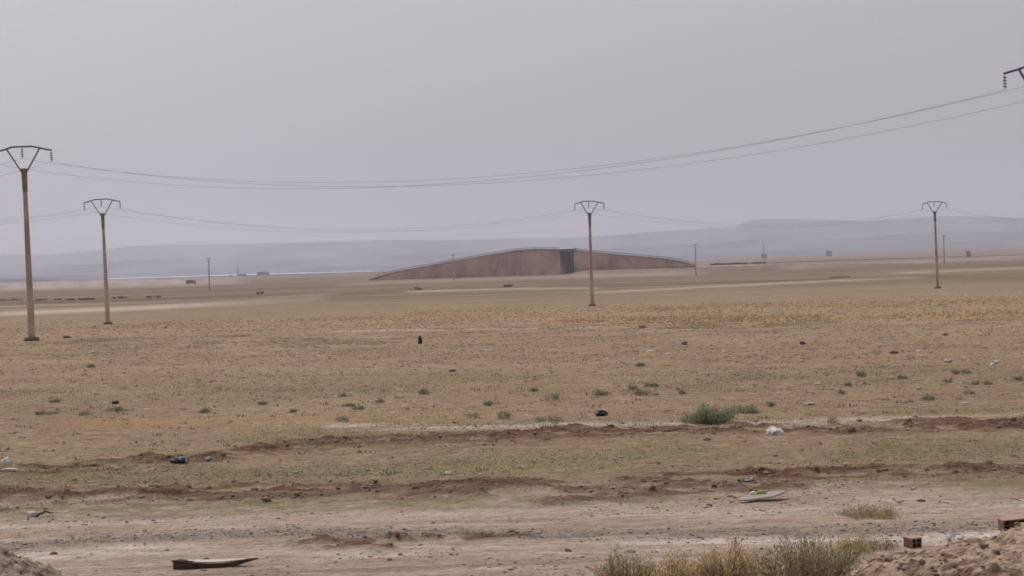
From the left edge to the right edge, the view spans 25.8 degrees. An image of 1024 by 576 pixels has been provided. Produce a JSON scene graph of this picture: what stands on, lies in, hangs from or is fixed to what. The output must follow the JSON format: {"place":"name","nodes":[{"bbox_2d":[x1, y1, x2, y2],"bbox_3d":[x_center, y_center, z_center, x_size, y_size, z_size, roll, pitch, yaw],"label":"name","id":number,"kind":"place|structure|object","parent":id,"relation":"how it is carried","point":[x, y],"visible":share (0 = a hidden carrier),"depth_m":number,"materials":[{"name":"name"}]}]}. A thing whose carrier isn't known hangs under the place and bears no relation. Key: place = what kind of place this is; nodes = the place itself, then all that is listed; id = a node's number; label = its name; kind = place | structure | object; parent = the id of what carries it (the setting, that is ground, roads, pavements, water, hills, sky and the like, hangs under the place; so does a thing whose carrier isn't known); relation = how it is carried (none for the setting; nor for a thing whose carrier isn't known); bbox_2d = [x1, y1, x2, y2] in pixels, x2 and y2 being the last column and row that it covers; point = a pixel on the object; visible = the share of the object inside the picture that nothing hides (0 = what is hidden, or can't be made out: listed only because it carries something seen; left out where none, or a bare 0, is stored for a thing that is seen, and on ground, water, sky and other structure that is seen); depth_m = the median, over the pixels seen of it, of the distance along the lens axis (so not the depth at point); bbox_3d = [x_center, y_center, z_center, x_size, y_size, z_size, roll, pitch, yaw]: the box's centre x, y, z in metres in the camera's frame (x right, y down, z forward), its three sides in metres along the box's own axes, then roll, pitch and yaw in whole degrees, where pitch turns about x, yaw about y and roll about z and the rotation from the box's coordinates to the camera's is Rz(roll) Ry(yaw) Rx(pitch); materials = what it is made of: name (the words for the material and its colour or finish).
{"place":"outdoors","nodes":[
{"label":"outdoors","id":0,"kind":"place"},
{"bbox_2d":[0,272,389,282],"bbox_3d":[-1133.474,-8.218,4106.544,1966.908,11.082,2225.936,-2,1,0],"label":"field bank","id":1,"kind":"structure","parent":0,"point":[18,280],"depth_m":4267.90,"materials":[{"name":"brown soil"}]},
{"bbox_2d":[108,271,365,278],"bbox_3d":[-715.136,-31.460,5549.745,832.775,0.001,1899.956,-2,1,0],"label":"lake water","id":2,"kind":"structure","parent":0,"point":[232,275],"depth_m":5387.91,"materials":[{"name":"grey liquid"}]},
{"bbox_2d":[257,272,268,274],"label":"warehouse","id":3,"kind":"structure","parent":0,"point":[262,273],"depth_m":3843.04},
{"bbox_2d":[369,248,558,279],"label":"ramp road","id":4,"kind":"structure","parent":0,"point":[466,258],"depth_m":1273.37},
{"bbox_2d":[375,247,558,275],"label":"guard rail","id":5,"kind":"object","parent":4,"relation":"on","point":[471,256],"visible":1,"depth_m":1274.57,"materials":[{"name":"grey metal"}]},
{"bbox_2d":[0,519,995,553],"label":"track gravel","id":6,"kind":"structure","parent":0,"point":[689,534],"depth_m":34.72,"materials":[{"name":"grey gravel"}]},
{"bbox_2d":[0,245,1023,575],"bbox_3d":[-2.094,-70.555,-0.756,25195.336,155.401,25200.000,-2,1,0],"label":"ground","id":7,"kind":"structure","parent":0,"point":[890,275],"depth_m":60.47,"materials":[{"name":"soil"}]},
{"bbox_2d":[1,457,12,463],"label":"plastic bag","id":8,"kind":"object","parent":7,"relation":"on","point":[6,460],"visible":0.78,"depth_m":51.16,"materials":[{"name":"white plastic"}]},
{"bbox_2d":[0,468,17,470],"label":"paper scrap","id":9,"kind":"object","parent":7,"relation":"on","point":[11,469],"visible":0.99,"depth_m":48.76,"materials":[{"name":"white paper"}]},
{"bbox_2d":[0,146,52,340],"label":"power pole","id":10,"kind":"object","parent":7,"relation":"on","point":[30,308],"visible":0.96,"depth_m":149.22,"materials":[{"name":"concrete"}]},
{"bbox_2d":[3,90,1002,188],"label":"overhead wire","id":11,"kind":"object","parent":10,"relation":"attached to","point":[550,174],"visible":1,"depth_m":122.41,"materials":[{"name":"grey metal"}]},
{"bbox_2d":[22,87,1020,182],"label":"overhead wire","id":12,"kind":"object","parent":10,"relation":"attached to","point":[526,173],"visible":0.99,"depth_m":126.02,"materials":[{"name":"grey metal"}]},
{"bbox_2d":[55,101,1023,186],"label":"overhead wire","id":13,"kind":"object","parent":10,"relation":"attached to","point":[575,176],"visible":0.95,"depth_m":124.77,"materials":[{"name":"grey metal"}]},
{"bbox_2d":[0,547,62,575],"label":"dirt heap","id":14,"kind":"object","parent":7,"relation":"on","point":[12,564],"visible":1,"depth_m":30.08,"materials":[{"name":"soil"}]},
{"bbox_2d":[26,511,37,516],"bbox_3d":[-8.421,3.966,39.303,0.239,0.118,0.152,-2,1,0],"label":"plastic sack","id":15,"kind":"object","parent":7,"relation":"on","point":[31,513],"visible":1,"depth_m":39.25,"materials":[{"name":"white plastic"}]},
{"bbox_2d":[34,410,45,414],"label":"green weed","id":16,"kind":"object","parent":7,"relation":"on","point":[37,413],"visible":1,"depth_m":69.35,"materials":[{"name":"green plant"}]},
{"bbox_2d":[36,511,52,516],"bbox_3d":[-8.199,3.953,39.291,0.044,0.094,0.441,-1,1,28],"label":"stick","id":17,"kind":"object","parent":7,"relation":"on","point":[42,513],"visible":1,"depth_m":39.24,"materials":[{"name":"brown wood"}]},
{"bbox_2d":[43,409,60,414],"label":"green weed","id":18,"kind":"object","parent":7,"relation":"on","point":[52,412],"visible":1,"depth_m":69.16,"materials":[{"name":"green plant"}]},
{"bbox_2d":[49,398,62,402],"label":"green weed","id":19,"kind":"object","parent":7,"relation":"on","point":[56,400],"visible":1,"depth_m":75.34,"materials":[{"name":"green plant"}]},
{"bbox_2d":[77,408,94,415],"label":"green weed","id":20,"kind":"object","parent":7,"relation":"on","point":[83,412],"visible":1,"depth_m":68.36,"materials":[{"name":"green plant"}]},
{"bbox_2d":[83,199,120,324],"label":"power pole","id":21,"kind":"object","parent":7,"relation":"on","point":[107,310],"visible":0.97,"depth_m":231.50,"materials":[{"name":"brown wood"}]},
{"bbox_2d":[89,210,574,232],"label":"overhead wire","id":22,"kind":"object","parent":21,"relation":"attached to","point":[329,232],"visible":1,"depth_m":251.77,"materials":[{"name":"grey metal"}]},
{"bbox_2d":[105,207,578,228],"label":"overhead wire","id":23,"kind":"object","parent":21,"relation":"attached to","point":[313,228],"visible":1,"depth_m":249.01,"materials":[{"name":"grey metal"}]},
{"bbox_2d":[123,209,589,231],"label":"overhead wire","id":24,"kind":"object","parent":21,"relation":"attached to","point":[326,230],"visible":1,"depth_m":249.05,"materials":[{"name":"grey metal"}]},
{"bbox_2d":[103,404,127,411],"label":"green weed","id":25,"kind":"object","parent":7,"relation":"on","point":[119,408],"visible":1,"depth_m":69.46,"materials":[{"name":"green plant"}]},
{"bbox_2d":[170,456,187,462],"bbox_3d":[-7.340,3.779,49.284,0.410,0.144,0.232,-2,1,0],"label":"torn bag","id":26,"kind":"object","parent":7,"relation":"on","point":[183,459],"visible":1,"depth_m":49.23,"materials":[{"name":"black plastic"}]},
{"bbox_2d":[186,280,195,283],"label":"truck","id":27,"kind":"object","parent":7,"relation":"on","point":[190,281],"visible":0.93,"depth_m":1439.55,"materials":[{"name":"paint"}]},
{"bbox_2d":[197,406,211,412],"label":"green weed","id":28,"kind":"object","parent":7,"relation":"on","point":[205,410],"visible":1,"depth_m":67.73,"materials":[{"name":"green plant"}]},
{"bbox_2d":[207,258,210,291],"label":"utility pole","id":29,"kind":"object","parent":7,"relation":"on","point":[209,273],"visible":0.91,"depth_m":775.71,"materials":[{"name":"metal"}]},
{"bbox_2d":[172,558,257,568],"bbox_3d":[-4.243,3.920,32.032,1.222,0.128,0.303,-2,1,-3],"label":"split plank","id":30,"kind":"object","parent":7,"relation":"on","point":[194,564],"visible":1,"depth_m":31.91,"materials":[{"name":"brown wood"}]},
{"bbox_2d":[255,401,268,404],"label":"green weed","id":31,"kind":"object","parent":7,"relation":"on","point":[263,403],"visible":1,"depth_m":70.99,"materials":[{"name":"green plant"}]},
{"bbox_2d":[289,407,299,412],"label":"green weed","id":32,"kind":"object","parent":7,"relation":"on","point":[293,410],"visible":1,"depth_m":66.49,"materials":[{"name":"green plant"}]},
{"bbox_2d":[334,414,349,421],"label":"green weed","id":33,"kind":"object","parent":7,"relation":"on","point":[340,418],"visible":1,"depth_m":61.62,"materials":[{"name":"green plant"}]},
{"bbox_2d":[341,403,356,406],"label":"green weed","id":34,"kind":"object","parent":7,"relation":"on","point":[351,405],"visible":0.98,"depth_m":68.85,"materials":[{"name":"green plant"}]},
{"bbox_2d":[352,405,365,409],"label":"green weed","id":35,"kind":"object","parent":7,"relation":"on","point":[359,408],"visible":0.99,"depth_m":67.01,"materials":[{"name":"green plant"}]},
{"bbox_2d":[371,398,387,402],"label":"green weed","id":36,"kind":"object","parent":7,"relation":"on","point":[380,401],"visible":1,"depth_m":69.97,"materials":[{"name":"green plant"}]},
{"bbox_2d":[418,336,421,343],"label":"black stump","id":37,"kind":"object","parent":7,"relation":"on","point":[419,339],"visible":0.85,"depth_m":121.73,"materials":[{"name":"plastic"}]},
{"bbox_2d":[416,389,429,394],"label":"green weed","id":38,"kind":"object","parent":7,"relation":"on","point":[424,392],"visible":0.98,"depth_m":73.67,"materials":[{"name":"green plant"}]},
{"bbox_2d":[370,249,560,279],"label":"ramp embankment","id":39,"kind":"structure","parent":7,"relation":"on","point":[536,262],"depth_m":1265.46,"materials":[{"name":"brown soil"}]},
{"bbox_2d":[464,411,478,417],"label":"green weed","id":40,"kind":"object","parent":7,"relation":"on","point":[471,416],"visible":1,"depth_m":61.35,"materials":[{"name":"green plant"}]},
{"bbox_2d":[483,399,501,405],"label":"green weed","id":41,"kind":"object","parent":7,"relation":"on","point":[486,403],"visible":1,"depth_m":66.66,"materials":[{"name":"green plant"}]},
{"bbox_2d":[495,410,513,418],"bbox_3d":[-0.222,3.417,61.084,0.601,0.341,0.469,-2,1,0],"label":"green weed","id":42,"kind":"object","parent":7,"relation":"on","point":[506,416],"visible":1,"depth_m":61.01,"materials":[{"name":"green plant"}]},
{"bbox_2d":[0,409,1023,546],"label":"soil clods","id":43,"kind":"object","parent":7,"relation":"on","point":[266,496],"visible":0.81,"depth_m":43.32,"materials":[{"name":"brown soil"}]},
{"bbox_2d":[0,313,1023,575],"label":"pebbles","id":44,"kind":"object","parent":7,"relation":"on","point":[708,505],"visible":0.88,"depth_m":39.12,"materials":[{"name":"stone"}]},
{"bbox_2d":[534,413,564,421],"bbox_3d":[0.998,3.454,59.617,0.944,0.245,0.706,-1,1,19],"label":"green weed","id":45,"kind":"object","parent":7,"relation":"on","point":[549,419],"visible":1,"depth_m":59.61,"materials":[{"name":"green plant"}]},
{"bbox_2d":[543,393,561,400],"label":"green weed","id":46,"kind":"object","parent":7,"relation":"on","point":[553,395],"visible":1,"depth_m":68.19,"materials":[{"name":"green plant"}]},
{"bbox_2d":[559,249,575,273],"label":"overpass bridge","id":47,"kind":"structure","parent":7,"relation":"on","point":[567,256],"depth_m":1283.53,"materials":[{"name":"concrete"}]},
{"bbox_2d":[574,201,604,305],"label":"power pole","id":48,"kind":"object","parent":7,"relation":"on","point":[590,268],"visible":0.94,"depth_m":276.75,"materials":[{"name":"brown wood"}]},
{"bbox_2d":[575,210,908,227],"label":"overhead wire","id":49,"kind":"object","parent":48,"relation":"attached to","point":[747,227],"visible":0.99,"depth_m":302.77,"materials":[{"name":"grey metal"}]},
{"bbox_2d":[599,207,931,224],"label":"overhead wire","id":50,"kind":"object","parent":48,"relation":"attached to","point":[744,224],"visible":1,"depth_m":304.01,"materials":[{"name":"grey metal"}]},
{"bbox_2d":[608,209,942,226],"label":"overhead wire","id":51,"kind":"object","parent":48,"relation":"attached to","point":[763,226],"visible":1,"depth_m":300.75,"materials":[{"name":"grey metal"}]},
{"bbox_2d":[595,410,608,415],"bbox_3d":[2.452,3.419,61.331,0.431,0.176,0.317,-2,1,-40],"label":"plastic bag","id":52,"kind":"object","parent":7,"relation":"on","point":[601,413],"visible":1,"depth_m":61.22,"materials":[{"name":"black plastic"}]},
{"bbox_2d":[592,388,611,395],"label":"green weed","id":53,"kind":"object","parent":7,"relation":"on","point":[599,393],"visible":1,"depth_m":69.79,"materials":[{"name":"green plant"}]},
{"bbox_2d":[587,544,661,575],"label":"desert shrub","id":54,"kind":"object","parent":7,"relation":"on","point":[616,565],"visible":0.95,"depth_m":28.65,"materials":[{"name":"green plant"}]},
{"bbox_2d":[573,250,694,271],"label":"ramp embankment","id":55,"kind":"structure","parent":7,"relation":"on","point":[601,261],"depth_m":1267.58,"materials":[{"name":"brown soil"}]},
{"bbox_2d":[620,385,650,395],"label":"green weed","id":56,"kind":"object","parent":7,"relation":"on","point":[645,392],"visible":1,"depth_m":68.87,"materials":[{"name":"green plant"}]},
{"bbox_2d":[634,362,645,366],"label":"green weed","id":57,"kind":"object","parent":7,"relation":"on","point":[640,364],"visible":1,"depth_m":87.20,"materials":[{"name":"green plant"}]},
{"bbox_2d":[643,382,658,386],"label":"green weed","id":58,"kind":"object","parent":7,"relation":"on","point":[650,384],"visible":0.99,"depth_m":73.88,"materials":[{"name":"green plant"}]},
{"bbox_2d":[636,545,709,575],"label":"desert shrub","id":59,"kind":"object","parent":7,"relation":"on","point":[674,570],"visible":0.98,"depth_m":28.46,"materials":[{"name":"beige plant"}]},
{"bbox_2d":[675,413,693,421],"bbox_3d":[4.644,3.280,57.183,0.960,0.352,0.773,-2,1,0],"label":"desert shrub","id":60,"kind":"object","parent":7,"relation":"on","point":[683,419],"visible":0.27,"depth_m":57.10,"materials":[{"name":"green plant"}]},
{"bbox_2d":[694,244,697,275],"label":"utility pole","id":61,"kind":"object","parent":7,"relation":"on","point":[695,260],"visible":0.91,"depth_m":838.54,"materials":[{"name":"metal"}]},
{"bbox_2d":[679,401,738,423],"bbox_3d":[4.993,3.153,56.585,1.532,0.631,1.167,-2,1,0],"label":"desert shrub","id":62,"kind":"object","parent":7,"relation":"on","point":[703,414],"visible":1,"depth_m":56.37,"materials":[{"name":"green plant"}]},
{"bbox_2d":[686,531,766,575],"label":"desert shrub","id":63,"kind":"object","parent":7,"relation":"on","point":[736,567],"visible":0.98,"depth_m":28.56,"materials":[{"name":"beige plant"}]},
{"bbox_2d":[716,403,762,413],"bbox_3d":[6.200,3.257,60.810,1.252,0.325,1.021,-2,1,0],"label":"desert shrub","id":64,"kind":"object","parent":7,"relation":"on","point":[748,408],"visible":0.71,"depth_m":60.69,"materials":[{"name":"green plant"}]},
{"bbox_2d":[737,478,753,482],"bbox_3d":[4.375,3.582,41.739,0.255,0.100,0.417,-2,1,-38],"label":"torn bag","id":65,"kind":"object","parent":7,"relation":"on","point":[745,479],"visible":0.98,"depth_m":41.66,"materials":[{"name":"white plastic"}]},
{"bbox_2d":[739,490,786,500],"bbox_3d":[4.308,3.576,38.629,1.020,0.057,0.481,-4,6,-21],"label":"flat board","id":66,"kind":"object","parent":7,"relation":"on","point":[768,494],"visible":1,"depth_m":38.53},
{"bbox_2d":[756,489,765,493],"bbox_3d":[4.313,3.526,38.734,0.195,0.098,0.101,-2,1,3],"label":"food wrapper","id":67,"kind":"object","parent":66,"relation":"on","point":[759,491],"visible":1,"depth_m":38.70,"materials":[{"name":"green plastic"}]},
{"bbox_2d":[764,401,775,406],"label":"green weed","id":68,"kind":"object","parent":7,"relation":"on","point":[771,404],"visible":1,"depth_m":62.66,"materials":[{"name":"green plant"}]},
{"bbox_2d":[766,426,783,435],"bbox_3d":[6.158,3.359,52.690,0.328,0.229,0.515,-2,1,-28],"label":"plastic bag","id":69,"kind":"object","parent":7,"relation":"on","point":[771,430],"visible":1,"depth_m":52.57,"materials":[{"name":"white plastic"}]},
{"bbox_2d":[742,526,868,575],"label":"desert shrub","id":70,"kind":"object","parent":7,"relation":"on","point":[840,565],"visible":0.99,"depth_m":28.74,"materials":[{"name":"green plant"}]},
{"bbox_2d":[825,416,840,424],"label":"brown weed","id":71,"kind":"object","parent":7,"relation":"on","point":[832,420],"visible":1,"depth_m":55.20,"materials":[{"name":"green plant"}]},
{"bbox_2d":[825,530,874,554],"bbox_3d":[4.718,3.577,31.414,0.736,0.360,0.633,-2,1,0],"label":"desert shrub","id":72,"kind":"object","parent":7,"relation":"on","point":[851,541],"visible":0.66,"depth_m":31.36,"materials":[{"name":"beige plant"}]},
{"bbox_2d":[846,426,855,430],"bbox_3d":[7.995,3.328,52.977,0.261,0.120,0.190,-1,1,36],"label":"soil clod","id":73,"kind":"object","parent":7,"relation":"on","point":[850,428],"visible":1,"depth_m":52.92,"materials":[{"name":"brown soil"}]},
{"bbox_2d":[856,371,867,376],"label":"green weed","id":74,"kind":"object","parent":7,"relation":"on","point":[859,374],"visible":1,"depth_m":75.86,"materials":[{"name":"green plant"}]},
{"bbox_2d":[828,501,906,519],"bbox_3d":[5.658,3.555,35.710,1.239,0.259,1.163,-2,1,0],"label":"dry tuft","id":75,"kind":"object","parent":7,"relation":"on","point":[884,513],"visible":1,"depth_m":35.62,"materials":[{"name":"beige plant"}]},
{"bbox_2d":[859,533,902,551],"bbox_3d":[5.125,3.597,31.600,0.724,0.272,0.702,-2,1,0],"label":"desert shrub","id":76,"kind":"object","parent":7,"relation":"on","point":[875,546],"visible":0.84,"depth_m":31.62,"materials":[{"name":"beige plant"}]},
{"bbox_2d":[897,374,909,378],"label":"green weed","id":77,"kind":"object","parent":7,"relation":"on","point":[900,376],"visible":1,"depth_m":74.11,"materials":[{"name":"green plant"}]},
{"bbox_2d":[920,394,934,400],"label":"green weed","id":78,"kind":"object","parent":7,"relation":"on","point":[929,397],"visible":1,"depth_m":63.38,"materials":[{"name":"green plant"}]},
{"bbox_2d":[922,201,946,288],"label":"power pole","id":79,"kind":"object","parent":7,"relation":"on","point":[936,258],"visible":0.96,"depth_m":334.25,"materials":[{"name":"brown wood"}]},
{"bbox_2d":[851,522,1023,575],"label":"dirt heap","id":80,"kind":"object","parent":7,"relation":"on","point":[1001,553],"visible":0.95,"depth_m":28.51,"materials":[{"name":"soil"}]},
{"bbox_2d":[903,535,921,548],"bbox_3d":[5.319,3.372,29.735,0.155,0.140,0.200,-4,5,-24],"label":"hollow brick","id":81,"kind":"object","parent":80,"relation":"on","point":[912,542],"visible":1,"depth_m":29.68,"materials":[{"name":"brick"}]},
{"bbox_2d":[948,533,966,538],"bbox_3d":[5.955,3.311,29.939,0.240,0.067,0.160,-2,1,0],"label":"plastic sheet","id":82,"kind":"object","parent":80,"relation":"on","point":[952,536],"visible":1,"depth_m":29.93,"materials":[{"name":"white plastic"}]},
{"bbox_2d":[998,515,1023,530],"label":"hollow brick","id":83,"kind":"object","parent":80,"relation":"on","point":[1006,522],"visible":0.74,"depth_m":30.29,"materials":[{"name":"orange brick"}]},
{"bbox_2d":[943,236,945,263],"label":"utility pole","id":84,"kind":"object","parent":7,"relation":"on","point":[944,249],"visible":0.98,"depth_m":1156.53,"materials":[{"name":"metal"}]},
{"bbox_2d":[950,369,970,373],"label":"green weed","id":85,"kind":"object","parent":7,"relation":"on","point":[955,371],"visible":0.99,"depth_m":76.01,"materials":[{"name":"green plant"}]},
{"bbox_2d":[962,390,974,393],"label":"green weed","id":86,"kind":"object","parent":7,"relation":"on","point":[971,392],"visible":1,"depth_m":65.41,"materials":[{"name":"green plant"}]},
{"bbox_2d":[1003,66,1023,86],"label":"power pole","id":87,"kind":"object","parent":7,"relation":"on","point":[1014,70],"visible":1,"depth_m":107.57,"materials":[{"name":"grey metal"}]},
{"bbox_2d":[1010,375,1022,380],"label":"brown weed","id":88,"kind":"object","parent":7,"relation":"on","point":[1017,378],"visible":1,"depth_m":70.93,"materials":[{"name":"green plant"}]},
{"bbox_2d":[0,216,1023,267],"bbox_3d":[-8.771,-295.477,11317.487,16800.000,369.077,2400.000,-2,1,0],"label":"mountains","id":89,"kind":"structure","parent":0,"point":[781,229],"depth_m":10986.81,"materials":[{"name":"grey stone"}]},
{"bbox_2d":[0,231,1023,275],"bbox_3d":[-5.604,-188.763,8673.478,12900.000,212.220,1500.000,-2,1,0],"label":"foothills","id":90,"kind":"structure","parent":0,"point":[164,264],"depth_m":8444.47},
{"bbox_2d":[0,240,1023,278],"bbox_3d":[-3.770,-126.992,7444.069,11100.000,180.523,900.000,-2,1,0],"label":"hills","id":91,"kind":"structure","parent":0,"point":[677,257],"depth_m":7313.36,"materials":[{"name":"grey"}]},
{"bbox_2d":[0,0,1023,254],"label":"sky","id":92,"kind":"structure","parent":0,"point":[273,93],"materials":[{"name":"grey"}]},
{"bbox_2d":[560,255,567,274],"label":"end slope","id":93,"kind":"structure","parent":0,"point":[563,269],"depth_m":1264.85,"materials":[{"name":"grey concrete"}]},
{"bbox_2d":[576,249,694,264],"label":"ramp road","id":94,"kind":"structure","parent":0,"point":[635,255],"depth_m":1273.38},
{"bbox_2d":[574,248,694,263],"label":"guard rail","id":95,"kind":"object","parent":94,"relation":"on","point":[637,254],"visible":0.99,"depth_m":1274.59,"materials":[{"name":"grey metal"}]},
{"bbox_2d":[710,262,765,264],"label":"field wall","id":96,"kind":"structure","parent":0,"point":[738,263],"depth_m":1649.66,"materials":[{"name":"grey concrete"}]},
{"bbox_2d":[825,251,831,255],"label":"building","id":97,"kind":"structure","parent":0,"point":[828,253],"depth_m":4195.59,"materials":[{"name":"grey concrete"}]},
{"bbox_2d":[748,255,1010,263],"bbox_3d":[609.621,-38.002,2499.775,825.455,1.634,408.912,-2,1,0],"label":"road bank","id":98,"kind":"structure","parent":0,"point":[881,259],"depth_m":2412.67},
{"bbox_2d":[943,359,951,362],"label":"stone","id":99,"kind":"object","parent":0,"point":[947,361],"visible":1,"depth_m":84.74,"materials":[{"name":"white stone"}]}
]}

